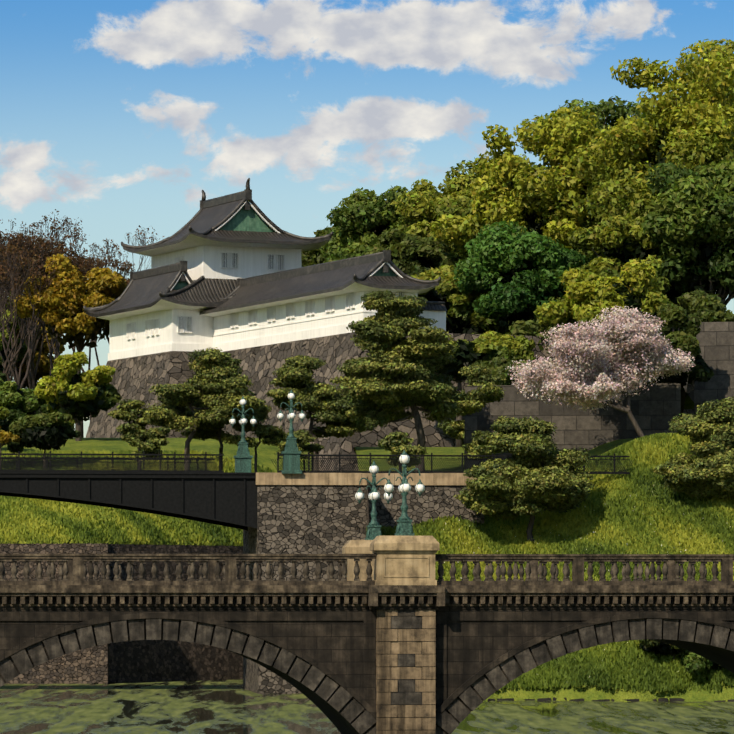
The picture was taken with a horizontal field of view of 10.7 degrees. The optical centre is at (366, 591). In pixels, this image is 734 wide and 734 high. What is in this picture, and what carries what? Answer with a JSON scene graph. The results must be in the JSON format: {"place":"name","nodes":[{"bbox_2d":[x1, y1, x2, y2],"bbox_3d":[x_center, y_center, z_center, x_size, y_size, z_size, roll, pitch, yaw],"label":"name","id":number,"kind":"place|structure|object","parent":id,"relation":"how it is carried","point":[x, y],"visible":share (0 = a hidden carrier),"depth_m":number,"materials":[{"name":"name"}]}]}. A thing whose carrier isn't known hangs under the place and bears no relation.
{"place":"outdoors","nodes":[
{"label":"outdoors","id":0,"kind":"place"},
{"bbox_2d":[0,294,31,372],"bbox_3d":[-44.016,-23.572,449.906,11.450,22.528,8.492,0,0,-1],"label":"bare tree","id":1,"kind":"object","parent":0,"point":[23,351],"depth_m":449.07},
{"bbox_2d":[10,316,64,387],"bbox_3d":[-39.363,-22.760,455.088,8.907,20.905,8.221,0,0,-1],"label":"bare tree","id":2,"kind":"object","parent":1,"relation":"attached to","point":[43,370],"depth_m":452.90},
{"bbox_2d":[0,209,82,388],"bbox_3d":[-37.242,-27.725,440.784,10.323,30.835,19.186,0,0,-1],"label":"bare tree branches","id":3,"kind":"object","parent":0,"point":[29,375],"depth_m":443.48,"materials":[{"name":"brown plant"}]},
{"bbox_2d":[62,256,135,419],"bbox_3d":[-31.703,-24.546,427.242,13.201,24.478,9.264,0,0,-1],"label":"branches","id":4,"kind":"object","parent":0,"point":[127,265],"depth_m":426.12,"materials":[{"name":"brown plant"}]},
{"bbox_2d":[89,277,129,342],"bbox_3d":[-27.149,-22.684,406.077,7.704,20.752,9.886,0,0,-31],"label":"bare tree leaves","id":5,"kind":"object","parent":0,"point":[127,281],"depth_m":406.26,"materials":[{"name":"brown plant"}]},
{"bbox_2d":[0,472,257,530],"bbox_3d":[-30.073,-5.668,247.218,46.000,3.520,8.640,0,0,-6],"label":"iron bridge","id":6,"kind":"structure","parent":0,"point":[227,499],"depth_m":244.93,"materials":[{"name":"metal"}]},
{"bbox_2d":[0,438,311,546],"bbox_3d":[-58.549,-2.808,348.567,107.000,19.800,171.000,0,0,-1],"label":"bank ground","id":7,"kind":"structure","parent":0,"point":[266,453],"depth_m":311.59,"materials":[{"name":"green plant"}]},
{"bbox_2d":[0,356,5,381],"bbox_3d":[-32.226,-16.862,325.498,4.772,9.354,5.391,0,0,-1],"label":"evergreen","id":8,"kind":"object","parent":7,"relation":"on","point":[2,376],"visible":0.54,"depth_m":325.18,"materials":[{"name":"green plant"}]},
{"bbox_2d":[0,406,10,431],"bbox_3d":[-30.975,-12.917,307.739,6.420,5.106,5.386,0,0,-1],"label":"crown","id":9,"kind":"object","parent":7,"relation":"on","point":[4,415],"visible":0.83,"depth_m":307.27},
{"bbox_2d":[0,427,20,445],"bbox_3d":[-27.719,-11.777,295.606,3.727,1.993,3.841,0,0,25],"label":"shrub","id":10,"kind":"object","parent":7,"relation":"on","point":[6,437],"visible":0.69,"depth_m":294.41,"materials":[{"name":"yellow plant"}]},
{"bbox_2d":[0,229,31,330],"bbox_3d":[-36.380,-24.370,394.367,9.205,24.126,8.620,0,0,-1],"label":"bare tree branches","id":11,"kind":"object","parent":7,"relation":"on","point":[7,320],"depth_m":393.92,"materials":[{"name":"brown plant"}]},
{"bbox_2d":[0,239,38,385],"bbox_3d":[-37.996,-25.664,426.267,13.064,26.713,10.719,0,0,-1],"label":"bare tree branches","id":12,"kind":"object","parent":7,"relation":"on","point":[18,377],"depth_m":425.38,"materials":[{"name":"brown plant"}]},
{"bbox_2d":[0,232,44,316],"bbox_3d":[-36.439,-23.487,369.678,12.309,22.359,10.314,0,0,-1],"label":"bare tree branches","id":13,"kind":"object","parent":7,"relation":"on","point":[8,286],"depth_m":368.93,"materials":[{"name":"brown plant"}]},
{"bbox_2d":[0,274,44,381],"bbox_3d":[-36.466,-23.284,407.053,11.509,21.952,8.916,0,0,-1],"label":"bare tree branches","id":14,"kind":"object","parent":7,"relation":"on","point":[12,343],"depth_m":406.46,"materials":[{"name":"brown plant"}]},
{"bbox_2d":[0,378,50,422],"bbox_3d":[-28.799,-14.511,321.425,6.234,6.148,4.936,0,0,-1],"label":"crown","id":15,"kind":"object","parent":7,"relation":"on","point":[16,402],"depth_m":320.17},
{"bbox_2d":[0,243,58,388],"bbox_3d":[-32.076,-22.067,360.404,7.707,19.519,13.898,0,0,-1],"label":"bare tree branches","id":16,"kind":"object","parent":7,"relation":"on","point":[11,271],"depth_m":360.01,"materials":[{"name":"brown plant"}]},
{"bbox_2d":[0,218,62,374],"bbox_3d":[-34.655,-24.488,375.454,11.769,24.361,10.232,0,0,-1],"label":"bare tree branches","id":17,"kind":"object","parent":7,"relation":"on","point":[22,339],"depth_m":374.90,"materials":[{"name":"brown plant"}]},
{"bbox_2d":[6,412,80,452],"bbox_3d":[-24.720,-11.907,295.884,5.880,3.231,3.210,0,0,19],"label":"shrub","id":18,"kind":"object","parent":7,"relation":"on","point":[53,430],"visible":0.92,"depth_m":295.03,"materials":[{"name":"green plant"}]},
{"bbox_2d":[0,212,88,388],"bbox_3d":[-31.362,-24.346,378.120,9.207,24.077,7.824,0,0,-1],"label":"bare tree branches","id":19,"kind":"object","parent":7,"relation":"on","point":[36,339],"depth_m":378.41,"materials":[{"name":"brown plant"}]},
{"bbox_2d":[0,238,98,380],"bbox_3d":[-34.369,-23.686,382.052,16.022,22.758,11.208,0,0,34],"label":"bare tree branches","id":20,"kind":"object","parent":7,"relation":"on","point":[10,378],"depth_m":382.39,"materials":[{"name":"brown plant"}]},
{"bbox_2d":[16,225,86,357],"bbox_3d":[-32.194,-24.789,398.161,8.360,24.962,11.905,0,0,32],"label":"bare tree branches","id":21,"kind":"object","parent":7,"relation":"on","point":[71,246],"depth_m":397.79,"materials":[{"name":"brown plant"}]},
{"bbox_2d":[35,401,75,425],"bbox_3d":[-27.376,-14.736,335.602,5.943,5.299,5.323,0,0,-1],"label":"crown","id":22,"kind":"object","parent":7,"relation":"on","point":[72,422],"visible":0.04,"depth_m":334.50},
{"bbox_2d":[43,262,85,375],"bbox_3d":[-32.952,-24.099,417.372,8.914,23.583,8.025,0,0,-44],"label":"bare tree branches","id":23,"kind":"object","parent":7,"relation":"on","point":[51,365],"depth_m":416.38,"materials":[{"name":"brown plant"}]},
{"bbox_2d":[31,224,107,376],"bbox_3d":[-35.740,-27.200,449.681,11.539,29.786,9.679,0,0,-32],"label":"bare tree branches","id":24,"kind":"object","parent":7,"relation":"on","point":[88,278],"depth_m":448.19,"materials":[{"name":"brown plant"}]},
{"bbox_2d":[13,253,127,437],"bbox_3d":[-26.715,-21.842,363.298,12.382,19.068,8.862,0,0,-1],"label":"golden tree","id":25,"kind":"object","parent":7,"relation":"on","point":[64,298],"depth_m":362.15,"materials":[{"name":"yellow plant"}]},
{"bbox_2d":[34,352,121,440],"bbox_3d":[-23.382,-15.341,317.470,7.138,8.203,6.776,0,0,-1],"label":"green tree","id":26,"kind":"object","parent":7,"relation":"on","point":[87,394],"depth_m":316.44,"materials":[{"name":"green plant"}]},
{"bbox_2d":[71,225,163,365],"bbox_3d":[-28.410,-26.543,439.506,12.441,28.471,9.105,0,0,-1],"label":"bare tree branches","id":27,"kind":"object","parent":7,"relation":"on","point":[106,266],"depth_m":437.45,"materials":[{"name":"brown plant"}]},
{"bbox_2d":[108,399,156,469],"bbox_3d":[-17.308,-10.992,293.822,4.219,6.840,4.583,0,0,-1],"label":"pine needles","id":28,"kind":"object","parent":7,"relation":"on","point":[128,410],"depth_m":293.25,"materials":[{"name":"green plant"}]},
{"bbox_2d":[125,427,171,469],"bbox_3d":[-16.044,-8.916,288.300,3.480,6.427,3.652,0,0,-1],"label":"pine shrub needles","id":29,"kind":"object","parent":7,"relation":"on","point":[153,443],"depth_m":287.41,"materials":[{"name":"green plant"}]},
{"bbox_2d":[184,363,239,468],"bbox_3d":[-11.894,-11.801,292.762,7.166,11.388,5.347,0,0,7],"label":"pine trunk","id":30,"kind":"object","parent":7,"relation":"on","point":[187,443],"visible":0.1,"depth_m":291.68,"materials":[{"name":"brown plant"}]},
{"bbox_2d":[143,347,266,432],"bbox_3d":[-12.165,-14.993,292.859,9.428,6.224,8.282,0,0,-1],"label":"pine needles","id":31,"kind":"object","parent":30,"relation":"attached to","point":[222,383],"visible":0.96,"depth_m":290.81,"materials":[{"name":"green plant"}]},
{"bbox_2d":[207,425,222,470],"bbox_3d":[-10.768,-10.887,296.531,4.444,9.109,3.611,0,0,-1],"label":"pine trunk","id":32,"kind":"object","parent":7,"relation":"on","point":[221,445],"visible":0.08,"depth_m":295.75,"materials":[{"name":"brown plant"}]},
{"bbox_2d":[180,387,265,440],"bbox_3d":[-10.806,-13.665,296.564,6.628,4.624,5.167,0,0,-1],"label":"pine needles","id":33,"kind":"object","parent":32,"relation":"attached to","point":[201,433],"visible":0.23,"depth_m":296.02,"materials":[{"name":"green plant"}]},
{"bbox_2d":[254,422,269,472],"bbox_3d":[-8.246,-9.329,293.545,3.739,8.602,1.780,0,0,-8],"label":"pine trunk","id":34,"kind":"object","parent":7,"relation":"on","point":[255,463],"visible":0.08,"depth_m":293.88,"materials":[{"name":"brown plant"}]},
{"bbox_2d":[222,405,288,447],"bbox_3d":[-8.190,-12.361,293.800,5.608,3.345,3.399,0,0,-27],"label":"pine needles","id":35,"kind":"object","parent":34,"relation":"attached to","point":[273,435],"visible":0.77,"depth_m":293.19,"materials":[{"name":"green plant"}]},
{"bbox_2d":[305,384,330,470],"bbox_3d":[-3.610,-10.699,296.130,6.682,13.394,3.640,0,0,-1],"label":"pine trunk","id":36,"kind":"object","parent":7,"relation":"on","point":[310,432],"visible":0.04,"depth_m":295.82,"materials":[{"name":"brown plant"}]},
{"bbox_2d":[265,355,378,438],"bbox_3d":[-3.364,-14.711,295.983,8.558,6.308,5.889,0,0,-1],"label":"pine needles","id":37,"kind":"object","parent":36,"relation":"attached to","point":[332,405],"visible":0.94,"depth_m":295.29,"materials":[{"name":"green plant"}]},
{"bbox_2d":[229,390,304,473],"bbox_3d":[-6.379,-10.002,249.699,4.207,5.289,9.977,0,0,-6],"label":"street lamps","id":38,"kind":"object","parent":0,"point":[291,453],"visible":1,"depth_m":245.71,"materials":[{"name":"teal metal"}]},
{"bbox_2d":[275,429,324,469],"bbox_3d":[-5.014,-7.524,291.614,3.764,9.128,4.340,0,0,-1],"label":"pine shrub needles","id":39,"kind":"object","parent":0,"point":[301,436],"depth_m":291.47,"materials":[{"name":"green plant"}]},
{"bbox_2d":[0,679,733,733],"bbox_3d":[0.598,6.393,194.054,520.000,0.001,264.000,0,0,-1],"label":"moat water","id":40,"kind":"structure","parent":0,"point":[208,707],"depth_m":205.10,"materials":[{"name":"green liquid"}]},
{"bbox_2d":[0,477,368,683],"bbox_3d":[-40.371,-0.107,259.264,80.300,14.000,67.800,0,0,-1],"label":"moat wall","id":41,"kind":"structure","parent":40,"relation":"in","point":[145,661],"depth_m":275.32,"materials":[{"name":"stone"}]},
{"bbox_2d":[243,472,483,693],"bbox_3d":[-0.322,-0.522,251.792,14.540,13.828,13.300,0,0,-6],"label":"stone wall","id":42,"kind":"structure","parent":41,"relation":"on","point":[314,513],"depth_m":245.65,"materials":[{"name":"grey stone"}]},
{"bbox_2d":[0,451,633,473],"bbox_3d":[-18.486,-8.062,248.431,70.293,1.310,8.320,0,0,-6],"label":"iron railings","id":43,"kind":"object","parent":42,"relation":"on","point":[51,466],"visible":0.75,"depth_m":245.93,"materials":[{"name":"black metal"}]},
{"bbox_2d":[0,450,733,733],"bbox_3d":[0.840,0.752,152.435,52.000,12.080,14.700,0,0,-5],"label":"stone bridge","id":44,"kind":"structure","parent":40,"relation":"in","point":[386,635],"depth_m":145.75,"materials":[{"name":"brown"}]},
{"bbox_2d":[0,0,733,437],"label":"sky","id":45,"kind":"structure","parent":0,"point":[117,116],"materials":[{"name":"blue"}]},
{"bbox_2d":[467,356,531,384],"bbox_3d":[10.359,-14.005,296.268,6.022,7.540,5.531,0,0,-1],"label":"tree","id":46,"kind":"object","parent":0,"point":[497,365],"visible":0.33,"depth_m":295.25,"materials":[{"name":"green plant"}]},
{"bbox_2d":[353,414,733,701],"bbox_3d":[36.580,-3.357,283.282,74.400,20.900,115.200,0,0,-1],"label":"bank ground","id":47,"kind":"structure","parent":0,"point":[592,692],"depth_m":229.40,"materials":[{"name":"green plant"}]},
{"bbox_2d":[83,178,694,470],"bbox_3d":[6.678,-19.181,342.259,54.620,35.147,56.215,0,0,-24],"label":"castle","id":48,"kind":"structure","parent":47,"relation":"on","point":[230,275],"depth_m":342.68,"materials":[{"name":"white paint"}]},
{"bbox_2d":[377,431,427,470],"bbox_3d":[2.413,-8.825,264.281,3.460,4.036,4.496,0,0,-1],"label":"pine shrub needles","id":49,"kind":"object","parent":47,"relation":"on","point":[396,442],"depth_m":263.67,"materials":[{"name":"green plant"}]},
{"bbox_2d":[330,290,504,470],"bbox_3d":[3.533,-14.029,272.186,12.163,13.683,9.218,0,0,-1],"label":"pine tree","id":50,"kind":"object","parent":47,"relation":"on","point":[416,358],"depth_m":270.82,"materials":[{"name":"green plant"}]},
{"bbox_2d":[411,265,505,333],"bbox_3d":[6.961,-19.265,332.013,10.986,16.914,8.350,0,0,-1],"label":"tree","id":51,"kind":"object","parent":47,"relation":"on","point":[461,312],"depth_m":329.26,"materials":[{"name":"green plant"}]},
{"bbox_2d":[430,337,514,446],"bbox_3d":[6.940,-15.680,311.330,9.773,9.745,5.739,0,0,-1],"label":"tree","id":52,"kind":"object","parent":47,"relation":"on","point":[476,350],"depth_m":310.45,"materials":[{"name":"green plant"}]},
{"bbox_2d":[462,430,503,460],"bbox_3d":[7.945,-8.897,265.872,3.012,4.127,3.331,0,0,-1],"label":"pine shrub needles","id":53,"kind":"object","parent":47,"relation":"on","point":[477,443],"depth_m":265.57,"materials":[{"name":"green plant"}]},
{"bbox_2d":[456,320,515,334],"bbox_3d":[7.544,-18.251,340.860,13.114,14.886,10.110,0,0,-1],"label":"tree","id":54,"kind":"object","parent":47,"relation":"on","point":[503,327],"visible":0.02,"depth_m":339.10,"materials":[{"name":"green plant"}]},
{"bbox_2d":[467,331,536,363],"bbox_3d":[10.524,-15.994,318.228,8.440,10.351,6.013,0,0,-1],"label":"tree","id":55,"kind":"object","parent":47,"relation":"on","point":[522,347],"visible":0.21,"depth_m":316.37,"materials":[{"name":"green plant"}]},
{"bbox_2d":[452,220,586,326],"bbox_3d":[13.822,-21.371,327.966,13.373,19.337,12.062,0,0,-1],"label":"crown","id":56,"kind":"object","parent":47,"relation":"on","point":[496,254],"depth_m":325.42},
{"bbox_2d":[496,458,551,540],"bbox_3d":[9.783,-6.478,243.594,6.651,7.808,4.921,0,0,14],"label":"pine trunk","id":57,"kind":"object","parent":47,"relation":"on","point":[530,528],"depth_m":244.24,"materials":[{"name":"brown plant"}]},
{"bbox_2d":[454,416,593,520],"bbox_3d":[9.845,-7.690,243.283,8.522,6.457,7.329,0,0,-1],"label":"pine needles","id":58,"kind":"object","parent":57,"relation":"attached to","point":[553,478],"visible":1,"depth_m":242.69,"materials":[{"name":"green plant"}]},
{"bbox_2d":[505,296,566,352],"bbox_3d":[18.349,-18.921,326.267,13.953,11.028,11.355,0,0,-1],"label":"tree","id":59,"kind":"object","parent":47,"relation":"on","point":[529,327],"visible":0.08,"depth_m":322.39,"materials":[{"name":"green plant"}]},
{"bbox_2d":[420,485,730,675],"bbox_3d":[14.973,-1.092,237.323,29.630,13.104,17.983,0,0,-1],"label":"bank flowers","id":60,"kind":"object","parent":47,"relation":"on","point":[575,547],"visible":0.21,"depth_m":242.09,"materials":[{"name":"yellow plant"}]},
{"bbox_2d":[464,322,733,470],"bbox_3d":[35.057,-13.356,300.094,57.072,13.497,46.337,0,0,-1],"label":"stone walls","id":61,"kind":"structure","parent":47,"relation":"on","point":[655,409],"depth_m":279.17,"materials":[{"name":"grey stone"}]},
{"bbox_2d":[505,305,695,436],"bbox_3d":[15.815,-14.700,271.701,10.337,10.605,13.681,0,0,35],"label":"cherry tree","id":62,"kind":"object","parent":47,"relation":"on","point":[645,352],"depth_m":269.97,"materials":[{"name":"pink plant"}]},
{"bbox_2d":[534,257,670,342],"bbox_3d":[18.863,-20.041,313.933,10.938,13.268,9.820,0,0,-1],"label":"tree","id":63,"kind":"object","parent":47,"relation":"on","point":[588,297],"visible":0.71,"depth_m":312.89,"materials":[{"name":"green plant"}]},
{"bbox_2d":[488,697,733,701],"bbox_3d":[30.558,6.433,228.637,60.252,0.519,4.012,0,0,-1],"label":"bank edge stones","id":64,"kind":"object","parent":47,"relation":"on","point":[612,700],"visible":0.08,"depth_m":227.95,"materials":[{"name":"grey stone"}]},
{"bbox_2d":[567,198,693,312],"bbox_3d":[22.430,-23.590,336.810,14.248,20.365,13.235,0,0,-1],"label":"tree","id":65,"kind":"object","parent":47,"relation":"on","point":[628,237],"depth_m":334.54,"materials":[{"name":"green plant"}]},
{"bbox_2d":[638,639,696,660],"bbox_3d":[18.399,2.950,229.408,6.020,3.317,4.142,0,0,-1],"label":"bush","id":66,"kind":"object","parent":47,"relation":"on","point":[648,645],"depth_m":228.90,"materials":[{"name":"green plant"}]},
{"bbox_2d":[640,302,713,387],"bbox_3d":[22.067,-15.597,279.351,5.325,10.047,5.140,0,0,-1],"label":"tree","id":67,"kind":"object","parent":47,"relation":"on","point":[683,338],"depth_m":278.77,"materials":[{"name":"green plant"}]},
{"bbox_2d":[661,288,732,330],"bbox_3d":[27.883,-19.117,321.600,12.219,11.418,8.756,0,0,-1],"label":"tree","id":68,"kind":"object","parent":47,"relation":"on","point":[693,302],"visible":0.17,"depth_m":319.85,"materials":[{"name":"green plant"}]},
{"bbox_2d":[683,652,724,674],"bbox_3d":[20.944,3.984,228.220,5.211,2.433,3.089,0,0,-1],"label":"bush","id":69,"kind":"object","parent":47,"relation":"on","point":[699,664],"visible":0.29,"depth_m":227.38,"materials":[{"name":"green plant"}]},
{"bbox_2d":[687,307,733,384],"bbox_3d":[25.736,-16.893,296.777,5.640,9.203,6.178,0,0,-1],"label":"tree","id":70,"kind":"object","parent":47,"relation":"on","point":[704,314],"visible":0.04,"depth_m":295.15,"materials":[{"name":"green plant"}]},
{"bbox_3d":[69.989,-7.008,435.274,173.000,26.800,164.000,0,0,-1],"label":"terrace ground","id":71,"kind":"structure","parent":0,"visible":0},
{"bbox_2d":[301,226,335,266],"bbox_3d":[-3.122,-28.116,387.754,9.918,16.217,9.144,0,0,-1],"label":"tree","id":72,"kind":"object","parent":71,"relation":"on","point":[311,257],"visible":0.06,"depth_m":386.69,"materials":[{"name":"green plant"}]},
{"bbox_2d":[319,186,413,262],"bbox_3d":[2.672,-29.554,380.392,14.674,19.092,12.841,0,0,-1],"label":"tree","id":73,"kind":"object","parent":71,"relation":"on","point":[359,218],"depth_m":377.23,"materials":[{"name":"green plant"}]},
{"bbox_2d":[363,227,462,294],"bbox_3d":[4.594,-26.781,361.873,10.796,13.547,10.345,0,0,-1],"label":"tree","id":74,"kind":"object","parent":71,"relation":"on","point":[412,254],"visible":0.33,"depth_m":359.93,"materials":[{"name":"green plant"}]},
{"bbox_2d":[390,160,482,247],"bbox_3d":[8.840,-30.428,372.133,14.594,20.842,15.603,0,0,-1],"label":"tree","id":75,"kind":"object","parent":71,"relation":"on","point":[426,204],"visible":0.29,"depth_m":368.55,"materials":[{"name":"green plant"}]},
{"bbox_2d":[430,105,610,264],"bbox_3d":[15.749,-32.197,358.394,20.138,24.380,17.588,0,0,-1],"label":"tree","id":76,"kind":"object","parent":71,"relation":"on","point":[531,193],"depth_m":354.67,"materials":[{"name":"green plant"}]},
{"bbox_2d":[516,95,654,173],"bbox_3d":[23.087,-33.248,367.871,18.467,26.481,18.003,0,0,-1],"label":"tree","id":77,"kind":"object","parent":71,"relation":"on","point":[609,108],"depth_m":367.06,"materials":[{"name":"green plant"}]},
{"bbox_2d":[570,40,733,253],"bbox_3d":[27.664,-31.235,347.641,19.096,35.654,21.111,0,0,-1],"label":"tree","id":78,"kind":"object","parent":71,"relation":"on","point":[705,136],"depth_m":345.63,"materials":[{"name":"green plant"}]},
{"bbox_2d":[641,159,733,306],"bbox_3d":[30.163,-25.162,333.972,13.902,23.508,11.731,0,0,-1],"label":"tree","id":79,"kind":"object","parent":71,"relation":"on","point":[688,220],"depth_m":331.17,"materials":[{"name":"green plant"}]},
{"bbox_2d":[675,39,733,117],"bbox_3d":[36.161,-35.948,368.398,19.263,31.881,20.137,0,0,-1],"label":"tree","id":80,"kind":"object","parent":71,"relation":"on","point":[729,47],"depth_m":365.83,"materials":[{"name":"green plant"}]},
{"bbox_3d":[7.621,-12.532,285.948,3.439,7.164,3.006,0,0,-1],"label":"pine trunk","id":81,"kind":"object","parent":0,"visible":0},
{"bbox_2d":[436,365,505,439],"bbox_3d":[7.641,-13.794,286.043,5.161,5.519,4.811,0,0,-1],"label":"pine needles","id":82,"kind":"object","parent":81,"relation":"attached to","point":[453,429],"visible":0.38,"depth_m":285.77,"materials":[{"name":"green plant"}]},
{"bbox_3d":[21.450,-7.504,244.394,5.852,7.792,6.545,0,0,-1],"label":"pine trunk","id":83,"kind":"object","parent":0,"visible":0},
{"bbox_2d":[651,396,733,499],"bbox_3d":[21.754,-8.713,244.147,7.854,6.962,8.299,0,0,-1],"label":"pine needles","id":84,"kind":"object","parent":83,"relation":"attached to","point":[709,471],"visible":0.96,"depth_m":242.65,"materials":[{"name":"green plant"}]}
]}

